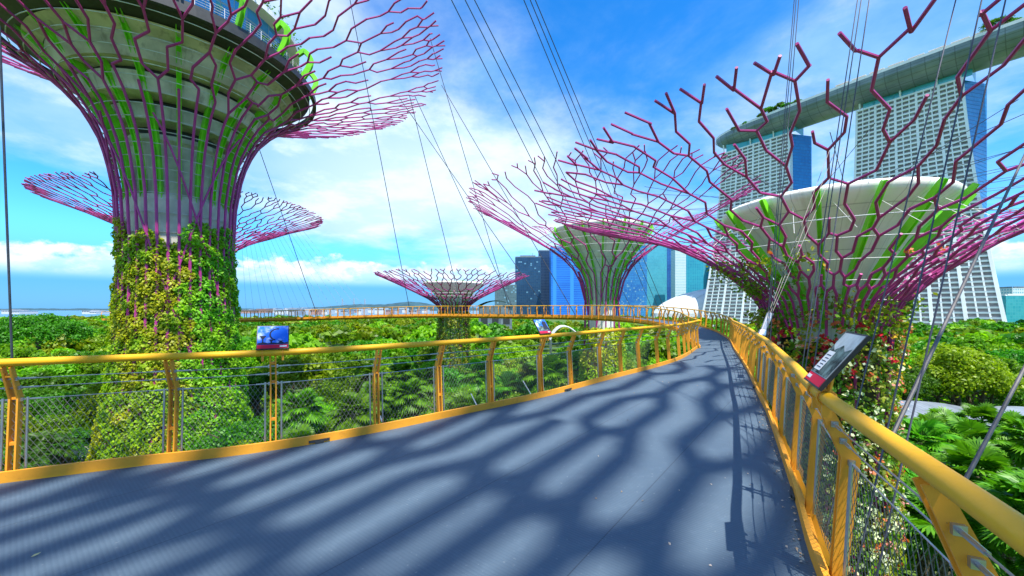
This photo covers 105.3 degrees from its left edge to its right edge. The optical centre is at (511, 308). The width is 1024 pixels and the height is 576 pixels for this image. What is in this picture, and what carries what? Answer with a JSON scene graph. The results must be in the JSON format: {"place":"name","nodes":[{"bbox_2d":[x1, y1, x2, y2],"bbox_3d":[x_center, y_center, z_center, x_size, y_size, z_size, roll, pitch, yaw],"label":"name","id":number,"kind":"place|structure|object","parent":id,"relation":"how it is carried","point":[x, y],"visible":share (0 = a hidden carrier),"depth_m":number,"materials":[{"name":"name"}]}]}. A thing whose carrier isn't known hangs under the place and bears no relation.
{"place":"outdoors","nodes":[
{"label":"outdoors","id":0,"kind":"place"},
{"bbox_2d":[0,310,478,317],"bbox_3d":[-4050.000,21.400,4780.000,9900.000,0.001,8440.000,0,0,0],"label":"sea","id":1,"kind":"structure","parent":0,"point":[67,312],"depth_m":1387.91,"materials":[{"name":"blue liquid"}]},
{"bbox_2d":[105,316,655,325],"bbox_3d":[-17.952,1.545,43.629,87.046,1.209,37.528,0,0,43],"label":"walkway girder","id":2,"kind":"object","parent":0,"point":[556,318],"visible":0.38,"depth_m":53.47,"materials":[{"name":"metal"}]},
{"bbox_2d":[0,317,816,575],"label":"walkway deck","id":3,"kind":"structure","parent":2,"relation":"on","point":[516,489],"depth_m":3.44,"materials":[{"name":"concrete"}]},
{"bbox_2d":[0,305,700,483],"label":"walkway railing","id":4,"kind":"object","parent":3,"relation":"on","point":[15,396],"visible":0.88,"depth_m":4.87,"materials":[{"name":"metal"}]},
{"bbox_2d":[256,325,288,360],"bbox_3d":[-2.895,0.419,4.731,0.336,0.414,0.203,0,0,-29],"label":"info panel","id":5,"kind":"object","parent":4,"relation":"attached to","point":[272,337],"visible":0.95,"depth_m":4.71,"materials":[{"name":"blue plastic"}]},
{"bbox_2d":[533,319,550,340],"bbox_3d":[0.583,0.419,7.549,0.336,0.414,0.203,0,0,-44],"label":"info panel","id":6,"kind":"object","parent":4,"relation":"attached to","point":[541,325],"visible":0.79,"depth_m":7.53,"materials":[{"name":"blue plastic"}]},
{"bbox_2d":[451,0,609,314],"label":"stay cable","id":7,"kind":"object","parent":3,"relation":"attached to","point":[520,137],"visible":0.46,"depth_m":21.70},
{"bbox_2d":[465,0,625,316],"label":"stay cable","id":8,"kind":"object","parent":3,"relation":"attached to","point":[530,129],"visible":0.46,"depth_m":21.42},
{"bbox_2d":[474,0,635,316],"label":"stay cable","id":9,"kind":"object","parent":3,"relation":"attached to","point":[541,131],"visible":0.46,"depth_m":21.10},
{"bbox_2d":[524,0,656,319],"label":"stay cable","id":10,"kind":"object","parent":3,"relation":"attached to","point":[578,131],"visible":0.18,"depth_m":19.89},
{"bbox_2d":[530,0,662,318],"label":"stay cable","id":11,"kind":"object","parent":3,"relation":"attached to","point":[585,133],"visible":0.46,"depth_m":19.89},
{"bbox_2d":[535,0,669,320],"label":"stay cable","id":12,"kind":"object","parent":3,"relation":"attached to","point":[591,134],"depth_m":19.69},
{"bbox_2d":[239,305,1023,575],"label":"walkway railing","id":13,"kind":"object","parent":3,"relation":"on","point":[946,493],"visible":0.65,"depth_m":2.34,"materials":[{"name":"metal"}]},
{"bbox_2d":[765,0,794,343],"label":"stay cable","id":14,"kind":"object","parent":13,"relation":"attached to","point":[780,169],"visible":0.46,"depth_m":8.34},
{"bbox_2d":[770,0,798,339],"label":"stay cable","id":15,"kind":"object","parent":13,"relation":"attached to","point":[784,169],"visible":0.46,"depth_m":7.87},
{"bbox_2d":[804,331,871,417],"bbox_3d":[1.980,0.397,2.396,0.243,0.496,0.403,0,0,27],"label":"info panel","id":16,"kind":"object","parent":13,"relation":"attached to","point":[834,361],"visible":0.79,"depth_m":2.32,"materials":[{"name":"black plastic"}]},
{"bbox_2d":[892,154,1023,433],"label":"stay cable","id":17,"kind":"object","parent":13,"relation":"attached to","point":[928,359],"visible":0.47,"depth_m":5.13,"materials":[{"name":"metal"}]},
{"bbox_2d":[766,0,796,344],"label":"stay cable","id":18,"kind":"object","parent":2,"relation":"attached to","point":[781,170],"visible":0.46,"depth_m":8.18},
{"bbox_2d":[790,0,857,444],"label":"stay cable","id":19,"kind":"object","parent":2,"relation":"attached to","point":[828,189],"depth_m":5.20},
{"bbox_2d":[805,0,861,370],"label":"stay cable","id":20,"kind":"object","parent":2,"relation":"attached to","point":[832,186],"depth_m":5.03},
{"bbox_2d":[802,0,869,445],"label":"stay cable","id":21,"kind":"object","parent":2,"relation":"attached to","point":[839,195],"depth_m":4.67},
{"bbox_2d":[825,0,955,535],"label":"stay cable","id":22,"kind":"object","parent":2,"relation":"attached to","point":[899,229],"visible":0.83,"depth_m":3.33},
{"bbox_2d":[854,0,982,575],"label":"stay cable","id":23,"kind":"object","parent":2,"relation":"attached to","point":[899,373],"depth_m":2.75,"materials":[{"name":"metal"}]},
{"bbox_2d":[875,0,1005,575],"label":"stay cable","id":24,"kind":"object","parent":2,"relation":"attached to","point":[926,352],"depth_m":2.56,"materials":[{"name":"metal"}]},
{"bbox_2d":[964,365,1023,479],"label":"stay cable","id":25,"kind":"object","parent":2,"relation":"attached to","point":[976,458],"depth_m":3.96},
{"bbox_2d":[301,302,478,310],"bbox_3d":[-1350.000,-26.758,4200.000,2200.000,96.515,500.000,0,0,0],"label":"hill","id":26,"kind":"structure","parent":0,"point":[398,305],"depth_m":4083.84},
{"bbox_2d":[418,367,470,389],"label":"broadleaf tree","id":27,"kind":"object","parent":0,"point":[452,377],"visible":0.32,"depth_m":65.94,"materials":[{"name":"green plant"}]},
{"bbox_2d":[495,285,515,313],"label":"office tower","id":28,"kind":"structure","parent":0,"point":[510,290],"depth_m":880.00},
{"bbox_2d":[0,315,1013,351],"bbox_3d":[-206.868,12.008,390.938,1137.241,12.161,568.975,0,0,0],"label":"wood","id":29,"kind":"object","parent":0,"point":[309,341],"visible":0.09,"depth_m":147.58,"materials":[{"name":"green plant"}]},
{"bbox_2d":[0,314,1023,350],"bbox_3d":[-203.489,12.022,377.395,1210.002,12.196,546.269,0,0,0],"label":"wood","id":30,"kind":"object","parent":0,"point":[946,339],"visible":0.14,"depth_m":194.46,"materials":[{"name":"green plant"}]},
{"bbox_2d":[0,0,1023,308],"label":"sky","id":31,"kind":"structure","parent":0,"point":[617,57],"materials":[{"name":"blue"}]},
{"bbox_2d":[1,314,1023,358],"bbox_3d":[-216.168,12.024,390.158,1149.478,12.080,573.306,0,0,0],"label":"wood","id":32,"kind":"object","parent":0,"point":[340,331],"visible":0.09,"depth_m":156.73,"materials":[{"name":"green plant"}]},
{"bbox_2d":[29,315,1023,352],"bbox_3d":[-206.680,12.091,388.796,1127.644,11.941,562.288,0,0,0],"label":"wood","id":33,"kind":"object","parent":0,"point":[363,330],"visible":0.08,"depth_m":177.55,"materials":[{"name":"green plant"}]},
{"bbox_2d":[515,255,540,313],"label":"office tower","id":34,"kind":"structure","parent":0,"point":[529,266],"depth_m":980.00,"materials":[{"name":"blue glass"}]},
{"bbox_2d":[538,250,548,314],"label":"office tower","id":35,"kind":"structure","parent":0,"point":[544,281],"depth_m":1010.00,"materials":[{"name":"blue glass"}]},
{"bbox_2d":[77,316,1022,575],"bbox_3d":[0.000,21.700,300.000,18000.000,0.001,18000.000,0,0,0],"label":"ground","id":36,"kind":"structure","parent":0,"point":[554,346],"depth_m":108.58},
{"bbox_2d":[0,403,40,450],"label":"broadleaf tree","id":37,"kind":"object","parent":36,"relation":"on","point":[33,429],"visible":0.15,"depth_m":40.72,"materials":[{"name":"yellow plant"}]},
{"bbox_2d":[2,450,54,470],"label":"feather palm","id":38,"kind":"object","parent":36,"relation":"on","point":[30,457],"visible":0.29,"depth_m":34.36,"materials":[{"name":"green plant"}]},
{"bbox_2d":[0,343,57,370],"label":"broadleaf tree","id":39,"kind":"object","parent":36,"relation":"on","point":[28,352],"visible":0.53,"depth_m":79.37,"materials":[{"name":"green plant"}]},
{"bbox_2d":[0,371,73,398],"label":"broadleaf tree","id":40,"kind":"object","parent":36,"relation":"on","point":[50,380],"visible":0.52,"depth_m":66.33,"materials":[{"name":"green plant"}]},
{"bbox_2d":[0,387,81,401],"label":"broadleaf tree","id":41,"kind":"object","parent":36,"relation":"on","point":[34,392],"visible":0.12,"depth_m":52.54,"materials":[{"name":"green plant"}]},
{"bbox_2d":[4,430,87,466],"bbox_3d":[-47.084,17.046,38.374,6.578,9.328,6.220,0,0,-20],"label":"feather palm","id":42,"kind":"object","parent":36,"relation":"on","point":[43,434],"visible":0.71,"depth_m":38.77,"materials":[{"name":"green plant"}]},
{"bbox_2d":[16,364,81,385],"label":"broadleaf tree","id":43,"kind":"object","parent":36,"relation":"on","point":[63,369],"visible":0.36,"depth_m":71.91,"materials":[{"name":"green plant"}]},
{"bbox_2d":[0,313,100,349],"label":"broadleaf tree","id":44,"kind":"object","parent":36,"relation":"on","point":[40,327],"visible":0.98,"depth_m":101.95,"materials":[{"name":"green plant"}]},
{"bbox_2d":[23,392,90,464],"bbox_3d":[-57.437,16.158,48.667,11.466,11.132,11.733,0,0,30],"label":"broadleaf tree","id":45,"kind":"object","parent":36,"relation":"on","point":[44,408],"visible":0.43,"depth_m":47.70,"materials":[{"name":"green plant"}]},
{"bbox_2d":[23,414,97,463],"bbox_3d":[-52.012,16.984,44.921,8.501,9.507,7.741,0,0,20],"label":"broadleaf tree","id":46,"kind":"object","parent":36,"relation":"on","point":[52,419],"visible":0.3,"depth_m":44.87,"materials":[{"name":"green plant"}]},
{"bbox_2d":[42,426,92,465],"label":"feather palm","id":47,"kind":"object","parent":36,"relation":"on","point":[80,443],"visible":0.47,"depth_m":42.57,"materials":[{"name":"green plant"}]},
{"bbox_2d":[59,373,101,396],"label":"broadleaf tree","id":48,"kind":"object","parent":36,"relation":"on","point":[79,387],"visible":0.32,"depth_m":67.26,"materials":[{"name":"green plant"}]},
{"bbox_2d":[67,379,102,421],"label":"broadleaf tree","id":49,"kind":"object","parent":36,"relation":"on","point":[95,387],"visible":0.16,"depth_m":47.40,"materials":[{"name":"green plant"}]},
{"bbox_2d":[76,354,105,375],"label":"broadleaf tree","id":50,"kind":"object","parent":36,"relation":"on","point":[90,368],"visible":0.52,"depth_m":72.47,"materials":[{"name":"green plant"}]},
{"bbox_2d":[21,171,323,250],"bbox_3d":[-56.843,1.894,71.099,40.573,39.621,40.635,0,0,0],"label":"supertree","id":51,"kind":"object","parent":36,"relation":"on","point":[36,190],"visible":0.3,"depth_m":62.15,"materials":[{"name":"paint"}]},
{"bbox_2d":[0,0,444,460],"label":"supertree","id":52,"kind":"object","parent":36,"relation":"on","point":[190,104],"visible":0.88,"depth_m":40.93,"materials":[{"name":"plant"}]},
{"bbox_2d":[0,26,15,436],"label":"stay cable","id":53,"kind":"object","parent":52,"relation":"attached to","point":[6,207],"visible":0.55,"depth_m":31.07,"materials":[{"name":"metal"}]},
{"bbox_2d":[350,0,410,313],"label":"stay cable","id":54,"kind":"object","parent":52,"relation":"attached to","point":[380,157],"visible":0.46,"depth_m":50.95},
{"bbox_2d":[177,415,287,451],"bbox_3d":[-27.434,16.559,40.600,10.637,10.326,10.884,0,0,41],"label":"broadleaf tree","id":55,"kind":"object","parent":36,"relation":"on","point":[229,435],"visible":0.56,"depth_m":38.74,"materials":[{"name":"green plant"}]},
{"bbox_2d":[241,339,273,407],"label":"broadleaf tree","id":56,"kind":"object","parent":36,"relation":"on","point":[250,361],"visible":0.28,"depth_m":83.11,"materials":[{"name":"green plant"}]},
{"bbox_2d":[243,371,284,417],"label":"broadleaf tree","id":57,"kind":"object","parent":36,"relation":"on","point":[252,378],"visible":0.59,"depth_m":66.00,"materials":[{"name":"green plant"}]},
{"bbox_2d":[261,404,329,434],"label":"broadleaf tree","id":58,"kind":"object","parent":36,"relation":"on","point":[285,409],"visible":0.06,"depth_m":45.34,"materials":[{"name":"green plant"}]},
{"bbox_2d":[282,422,313,439],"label":"fan palm","id":59,"kind":"object","parent":36,"relation":"on","point":[298,432],"visible":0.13,"depth_m":31.28,"materials":[{"name":"green plant"}]},
{"bbox_2d":[274,386,330,432],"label":"fan palm","id":60,"kind":"object","parent":36,"relation":"on","point":[311,410],"visible":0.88,"depth_m":41.81,"materials":[{"name":"green plant"}]},
{"bbox_2d":[269,354,343,393],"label":"broadleaf tree","id":61,"kind":"object","parent":36,"relation":"on","point":[307,367],"visible":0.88,"depth_m":66.62,"materials":[{"name":"green plant"}]},
{"bbox_2d":[314,369,368,405],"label":"broadleaf tree","id":62,"kind":"object","parent":36,"relation":"on","point":[353,373],"visible":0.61,"depth_m":57.66,"materials":[{"name":"green plant"}]},
{"bbox_2d":[310,352,373,375],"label":"broadleaf tree","id":63,"kind":"object","parent":36,"relation":"on","point":[337,357],"visible":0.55,"depth_m":78.11,"materials":[{"name":"green plant"}]},
{"bbox_2d":[325,389,376,431],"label":"fan palm","id":64,"kind":"object","parent":36,"relation":"on","point":[358,396],"visible":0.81,"depth_m":36.85,"materials":[{"name":"green plant"}]},
{"bbox_2d":[338,339,390,357],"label":"broadleaf tree","id":65,"kind":"object","parent":36,"relation":"on","point":[385,352],"visible":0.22,"depth_m":93.38,"materials":[{"name":"green plant"}]},
{"bbox_2d":[355,363,389,387],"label":"fan palm","id":66,"kind":"object","parent":36,"relation":"on","point":[367,370],"visible":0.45,"depth_m":56.76,"materials":[{"name":"green plant"}]},
{"bbox_2d":[362,379,394,412],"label":"fan palm","id":67,"kind":"object","parent":36,"relation":"on","point":[365,389],"visible":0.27,"depth_m":47.20,"materials":[{"name":"green plant"}]},
{"bbox_2d":[386,360,413,385],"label":"fan palm","id":68,"kind":"object","parent":36,"relation":"on","point":[402,366],"visible":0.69,"depth_m":59.12,"materials":[{"name":"green plant"}]},
{"bbox_2d":[380,406,429,422],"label":"broadleaf tree","id":69,"kind":"object","parent":36,"relation":"on","point":[405,415],"visible":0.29,"depth_m":48.74,"materials":[{"name":"green plant"}]},
{"bbox_2d":[390,377,432,415],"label":"fan palm","id":70,"kind":"object","parent":36,"relation":"on","point":[409,405],"visible":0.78,"depth_m":48.70,"materials":[{"name":"green plant"}]},
{"bbox_2d":[405,364,442,397],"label":"fan palm","id":71,"kind":"object","parent":36,"relation":"on","point":[426,374],"visible":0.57,"depth_m":56.30,"materials":[{"name":"green plant"}]},
{"bbox_2d":[413,345,464,363],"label":"broadleaf tree","id":72,"kind":"object","parent":36,"relation":"on","point":[422,357],"visible":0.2,"depth_m":91.97,"materials":[{"name":"green plant"}]},
{"bbox_2d":[373,268,527,369],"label":"supertree","id":73,"kind":"object","parent":36,"relation":"on","point":[445,293],"visible":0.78,"depth_m":77.84,"materials":[{"name":"paint"}]},
{"bbox_2d":[445,391,484,409],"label":"fan palm","id":74,"kind":"object","parent":36,"relation":"on","point":[460,395],"visible":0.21,"depth_m":36.37,"materials":[{"name":"green plant"}]},
{"bbox_2d":[457,357,496,396],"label":"fan palm","id":75,"kind":"object","parent":36,"relation":"on","point":[474,361],"visible":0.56,"depth_m":52.99,"materials":[{"name":"green plant"}]},
{"bbox_2d":[478,300,512,348],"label":"building","id":76,"kind":"structure","parent":36,"relation":"on","point":[494,310],"depth_m":210.00,"materials":[{"name":"metal"}]},
{"bbox_2d":[493,371,526,399],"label":"fan palm","id":77,"kind":"object","parent":36,"relation":"on","point":[507,379],"visible":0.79,"depth_m":50.62,"materials":[{"name":"green plant"}]},
{"bbox_2d":[33,390,1017,575],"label":"undergrowth","id":78,"kind":"object","parent":36,"relation":"on","point":[906,552],"depth_m":74.84,"materials":[{"name":"green plant"}]},
{"bbox_2d":[520,352,573,393],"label":"fan palm","id":79,"kind":"object","parent":36,"relation":"on","point":[548,375],"visible":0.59,"depth_m":44.07,"materials":[{"name":"green plant"}]},
{"bbox_2d":[466,144,760,382],"bbox_3d":[11.226,4.077,48.744,33.685,35.273,33.536,0,0,0],"label":"supertree","id":80,"kind":"object","parent":36,"relation":"on","point":[616,254],"visible":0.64,"depth_m":46.26,"materials":[{"name":"paint"}]},
{"bbox_2d":[640,338,680,364],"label":"broadleaf tree","id":81,"kind":"object","parent":36,"relation":"on","point":[662,347],"visible":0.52,"depth_m":78.16,"materials":[{"name":"green plant"}]},
{"bbox_2d":[702,126,811,326],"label":"hotel tower","id":82,"kind":"structure","parent":36,"relation":"on","point":[724,300],"depth_m":428.42,"materials":[{"name":"white concrete"}]},
{"bbox_2d":[534,0,1023,575],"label":"supertree","id":83,"kind":"object","parent":36,"relation":"on","point":[866,224],"visible":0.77,"depth_m":17.30,"materials":[{"name":"paint"}]},
{"bbox_2d":[881,493,930,575],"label":"fan palm","id":84,"kind":"object","parent":36,"relation":"on","point":[911,510],"visible":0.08,"depth_m":24.24,"materials":[{"name":"green plant"}]},
{"bbox_2d":[882,361,961,400],"bbox_3d":[60.119,14.931,62.237,14.004,13.596,14.330,0,0,13],"label":"broadleaf tree","id":85,"kind":"object","parent":36,"relation":"on","point":[911,375],"visible":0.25,"depth_m":57.32,"materials":[{"name":"green plant"}]},
{"bbox_2d":[894,417,962,575],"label":"fan palm","id":86,"kind":"object","parent":36,"relation":"on","point":[932,429],"visible":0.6,"depth_m":30.50,"materials":[{"name":"green plant"}]},
{"bbox_2d":[853,69,1006,327],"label":"hotel tower","id":87,"kind":"structure","parent":36,"relation":"on","point":[980,297],"depth_m":313.86,"materials":[{"name":"white concrete"}]},
{"bbox_2d":[716,17,1023,148],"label":"roof deck","id":88,"kind":"structure","parent":87,"relation":"on","point":[914,71],"depth_m":329.73,"materials":[{"name":"grey metal cladding"},{"name":"leaves"}]},
{"bbox_2d":[909,412,961,451],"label":"fan palm","id":89,"kind":"object","parent":36,"relation":"on","point":[925,416],"visible":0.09,"depth_m":36.01,"materials":[{"name":"green plant"}]},
{"bbox_2d":[891,486,1023,575],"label":"fan palm","id":90,"kind":"object","parent":36,"relation":"on","point":[926,529],"visible":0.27,"depth_m":20.19,"materials":[{"name":"green plant"}]},
{"bbox_2d":[898,401,1023,468],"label":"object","id":91,"kind":"structure","parent":36,"relation":"on","point":[922,407],"depth_m":51.81,"materials":[{"name":"silver metal"}]},
{"bbox_2d":[911,342,1013,405],"bbox_3d":[67.840,13.522,59.840,12.306,16.477,12.677,0,0,-21],"label":"broadleaf tree","id":92,"kind":"object","parent":36,"relation":"on","point":[977,369],"visible":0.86,"depth_m":56.87,"materials":[{"name":"green plant"}]},
{"bbox_2d":[947,335,991,350],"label":"broadleaf tree","id":93,"kind":"object","parent":36,"relation":"on","point":[978,344],"visible":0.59,"depth_m":98.35,"materials":[{"name":"green plant"}]},
{"bbox_2d":[926,413,1014,474],"bbox_3d":[35.929,15.102,30.865,5.205,13.204,4.969,0,0,25],"label":"fan palm","id":94,"kind":"object","parent":36,"relation":"on","point":[962,428],"visible":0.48,"depth_m":30.27,"materials":[{"name":"green plant"}]},
{"bbox_2d":[932,436,1021,484],"bbox_3d":[28.415,14.838,24.082,5.169,13.734,5.414,0,0,-8],"label":"fan palm","id":95,"kind":"object","parent":36,"relation":"on","point":[960,453],"visible":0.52,"depth_m":23.70,"materials":[{"name":"green plant"}]},
{"bbox_2d":[931,372,1023,404],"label":"broadleaf tree","id":96,"kind":"object","parent":36,"relation":"on","point":[1014,376],"visible":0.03,"depth_m":59.37,"materials":[{"name":"yellow plant"}]},
{"bbox_2d":[958,402,1016,442],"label":"fan palm","id":97,"kind":"object","parent":36,"relation":"on","point":[987,411],"visible":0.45,"depth_m":37.22,"materials":[{"name":"green plant"}]},
{"bbox_2d":[972,355,1023,404],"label":"broadleaf tree","id":98,"kind":"object","parent":36,"relation":"on","point":[1014,366],"visible":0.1,"depth_m":66.52,"materials":[{"name":"green plant"}]},
{"bbox_2d":[973,464,1023,549],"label":"fan palm","id":99,"kind":"object","parent":36,"relation":"on","point":[992,483],"visible":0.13,"depth_m":19.55,"materials":[{"name":"green plant"}]},
{"bbox_2d":[975,468,1023,552],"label":"fan palm","id":100,"kind":"object","parent":36,"relation":"on","point":[1012,483],"visible":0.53,"depth_m":17.98,"materials":[{"name":"green plant"}]},
{"bbox_2d":[984,348,1023,364],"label":"broadleaf tree","id":101,"kind":"object","parent":36,"relation":"on","point":[1016,355],"visible":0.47,"depth_m":82.40,"materials":[{"name":"green plant"}]},
{"bbox_2d":[998,414,1023,468],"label":"fan palm","id":102,"kind":"object","parent":36,"relation":"on","point":[1016,451],"visible":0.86,"depth_m":29.78,"materials":[{"name":"green plant"}]},
{"bbox_2d":[549,246,586,314],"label":"office tower","id":103,"kind":"structure","parent":0,"point":[564,275],"depth_m":900.00,"materials":[{"name":"blue glass"}]},
{"bbox_2d":[615,245,646,316],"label":"office tower","id":104,"kind":"structure","parent":0,"point":[634,291],"depth_m":930.00,"materials":[{"name":"blue glass"}]},
{"bbox_2d":[644,240,666,315],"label":"office tower","id":105,"kind":"structure","parent":0,"point":[657,262],"depth_m":1060.00,"materials":[{"name":"teal glass"}]},
{"bbox_2d":[667,248,672,299],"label":"office tower","id":106,"kind":"structure","parent":0,"point":[668,273],"depth_m":1150.00,"materials":[{"name":"blue glass"}]},
{"bbox_2d":[651,289,705,317],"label":"shell hall","id":107,"kind":"structure","parent":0,"point":[693,300],"depth_m":478.88,"materials":[{"name":"white glass"}]},
{"bbox_2d":[671,250,685,297],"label":"office tower","id":108,"kind":"structure","parent":0,"point":[678,273],"depth_m":990.00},
{"bbox_2d":[686,251,702,292],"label":"office tower","id":109,"kind":"structure","parent":0,"point":[694,274],"depth_m":1040.00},
{"bbox_2d":[988,388,1023,405],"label":"broadleaf tree","id":110,"kind":"object","parent":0,"point":[1018,399],"visible":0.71,"depth_m":57.28,"materials":[{"name":"green plant"}]},
{"bbox_2d":[1001,294,1023,323],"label":"glass building","id":111,"kind":"structure","parent":0,"point":[1013,304],"depth_m":430.00,"materials":[{"name":"teal glass"}]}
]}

